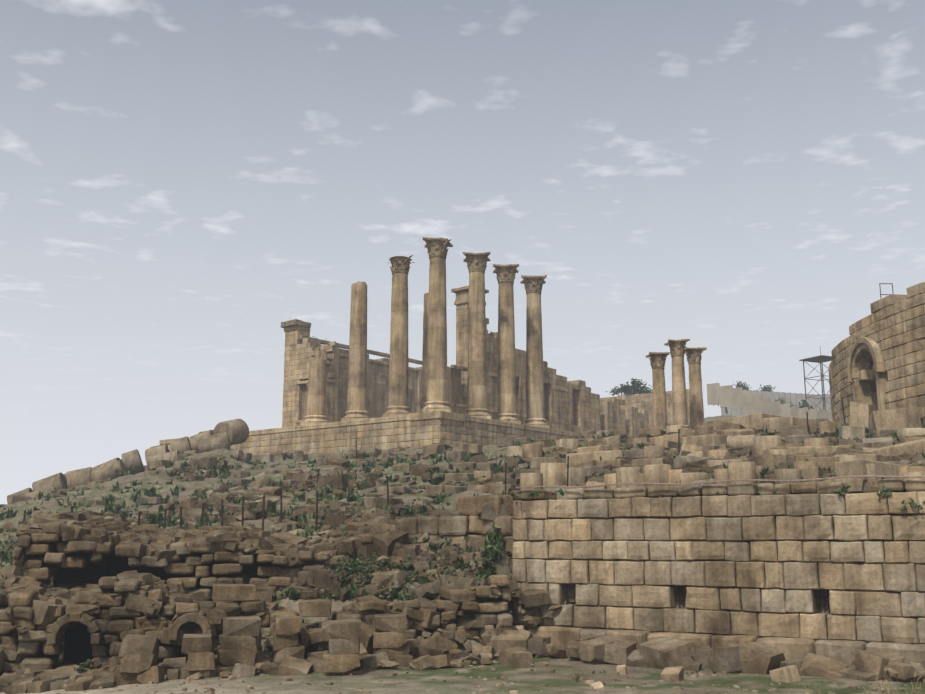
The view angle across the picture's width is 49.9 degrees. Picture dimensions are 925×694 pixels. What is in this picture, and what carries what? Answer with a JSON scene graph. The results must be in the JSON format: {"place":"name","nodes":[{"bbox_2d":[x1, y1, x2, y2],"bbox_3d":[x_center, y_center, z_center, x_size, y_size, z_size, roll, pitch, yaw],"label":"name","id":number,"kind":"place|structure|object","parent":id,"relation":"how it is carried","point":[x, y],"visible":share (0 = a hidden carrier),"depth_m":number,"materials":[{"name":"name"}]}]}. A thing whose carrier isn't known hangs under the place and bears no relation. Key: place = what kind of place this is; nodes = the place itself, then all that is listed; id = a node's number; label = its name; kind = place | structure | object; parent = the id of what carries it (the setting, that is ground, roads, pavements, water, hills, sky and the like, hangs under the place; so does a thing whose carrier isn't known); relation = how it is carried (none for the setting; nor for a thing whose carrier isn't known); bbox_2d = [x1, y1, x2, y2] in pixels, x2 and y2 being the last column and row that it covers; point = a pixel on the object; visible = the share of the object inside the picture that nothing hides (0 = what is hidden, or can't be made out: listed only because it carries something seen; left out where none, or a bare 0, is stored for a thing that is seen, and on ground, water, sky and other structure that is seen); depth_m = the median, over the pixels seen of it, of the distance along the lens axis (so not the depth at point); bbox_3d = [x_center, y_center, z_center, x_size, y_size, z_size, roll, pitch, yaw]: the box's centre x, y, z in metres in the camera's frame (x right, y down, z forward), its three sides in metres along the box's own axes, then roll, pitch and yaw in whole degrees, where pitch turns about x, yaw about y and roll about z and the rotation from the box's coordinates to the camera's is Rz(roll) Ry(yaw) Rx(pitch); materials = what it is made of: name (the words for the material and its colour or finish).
{"place":"outdoors","nodes":[
{"label":"outdoors","id":0,"kind":"place"},
{"bbox_2d":[0,415,924,693],"bbox_3d":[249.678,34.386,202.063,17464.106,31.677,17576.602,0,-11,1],"label":"terrain","id":1,"kind":"structure","parent":0,"point":[418,681],"depth_m":23.58,"materials":[{"name":"brown soil"}]},
{"bbox_2d":[0,495,575,693],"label":"ruins","id":2,"kind":"object","parent":1,"relation":"on","point":[141,627],"visible":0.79,"depth_m":26.65,"materials":[{"name":"stone"}]},
{"bbox_2d":[53,556,303,665],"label":"cave openings","id":3,"kind":"object","parent":2,"relation":"in","point":[78,645],"visible":0.1,"depth_m":30.56,"materials":[{"name":"stone"}]},
{"bbox_2d":[159,237,690,454],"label":"temple ruins","id":4,"kind":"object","parent":1,"relation":"on","point":[489,389],"depth_m":91.03,"materials":[{"name":"stone"}]},
{"bbox_2d":[23,398,845,530],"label":"fence posts","id":5,"kind":"object","parent":1,"relation":"on","point":[165,514],"visible":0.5,"depth_m":36.38,"materials":[{"name":"wood"}]},
{"bbox_2d":[0,418,924,693],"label":"hill rubble","id":6,"kind":"object","parent":1,"relation":"on","point":[662,652],"visible":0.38,"depth_m":35.90,"materials":[{"name":"stone"}]},
{"bbox_2d":[0,331,924,676],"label":"weeds","id":7,"kind":"object","parent":1,"relation":"on","point":[494,553],"visible":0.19,"depth_m":41.67,"materials":[{"name":"green plant"}]},
{"bbox_2d":[7,402,924,693],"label":"fragments","id":8,"kind":"object","parent":1,"relation":"on","point":[769,450],"visible":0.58,"depth_m":45.38,"materials":[{"name":"stone"}]},
{"bbox_2d":[646,339,706,430],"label":"columns","id":9,"kind":"structure","parent":1,"relation":"on","point":[679,349],"depth_m":72.20,"materials":[{"name":"stone"}]},
{"bbox_2d":[512,478,924,668],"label":"terrace wall","id":10,"kind":"structure","parent":1,"relation":"on","point":[735,593],"depth_m":25.54,"materials":[{"name":"stone"}]},
{"bbox_2d":[516,475,924,613],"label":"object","id":11,"kind":"object","parent":10,"relation":"on","point":[819,597],"depth_m":25.74,"materials":[{"name":"stone"}]},
{"bbox_2d":[570,669,921,693],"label":"grass tufts","id":12,"kind":"object","parent":1,"relation":"on","point":[576,677],"visible":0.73,"depth_m":17.10,"materials":[{"name":"green plant"}]},
{"bbox_2d":[707,383,831,420],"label":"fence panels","id":13,"kind":"object","parent":1,"relation":"on","point":[739,401],"visible":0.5,"depth_m":114.64,"materials":[{"name":"concrete"}]},
{"bbox_2d":[799,283,893,411],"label":"scaffold and posts","id":14,"kind":"object","parent":1,"relation":"on","point":[820,359],"visible":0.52,"depth_m":126.17,"materials":[{"name":"metal"}]},
{"bbox_2d":[828,282,924,422],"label":"theatre","id":15,"kind":"structure","parent":1,"relation":"on","point":[878,358],"depth_m":58.09,"materials":[{"name":"stone"}]},
{"bbox_2d":[0,0,924,503],"label":"sky","id":16,"kind":"structure","parent":0,"point":[182,182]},
{"bbox_2d":[606,378,813,413],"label":"tree","id":17,"kind":"object","parent":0,"point":[636,385],"depth_m":150.28,"materials":[{"name":"green plant"}]}
]}

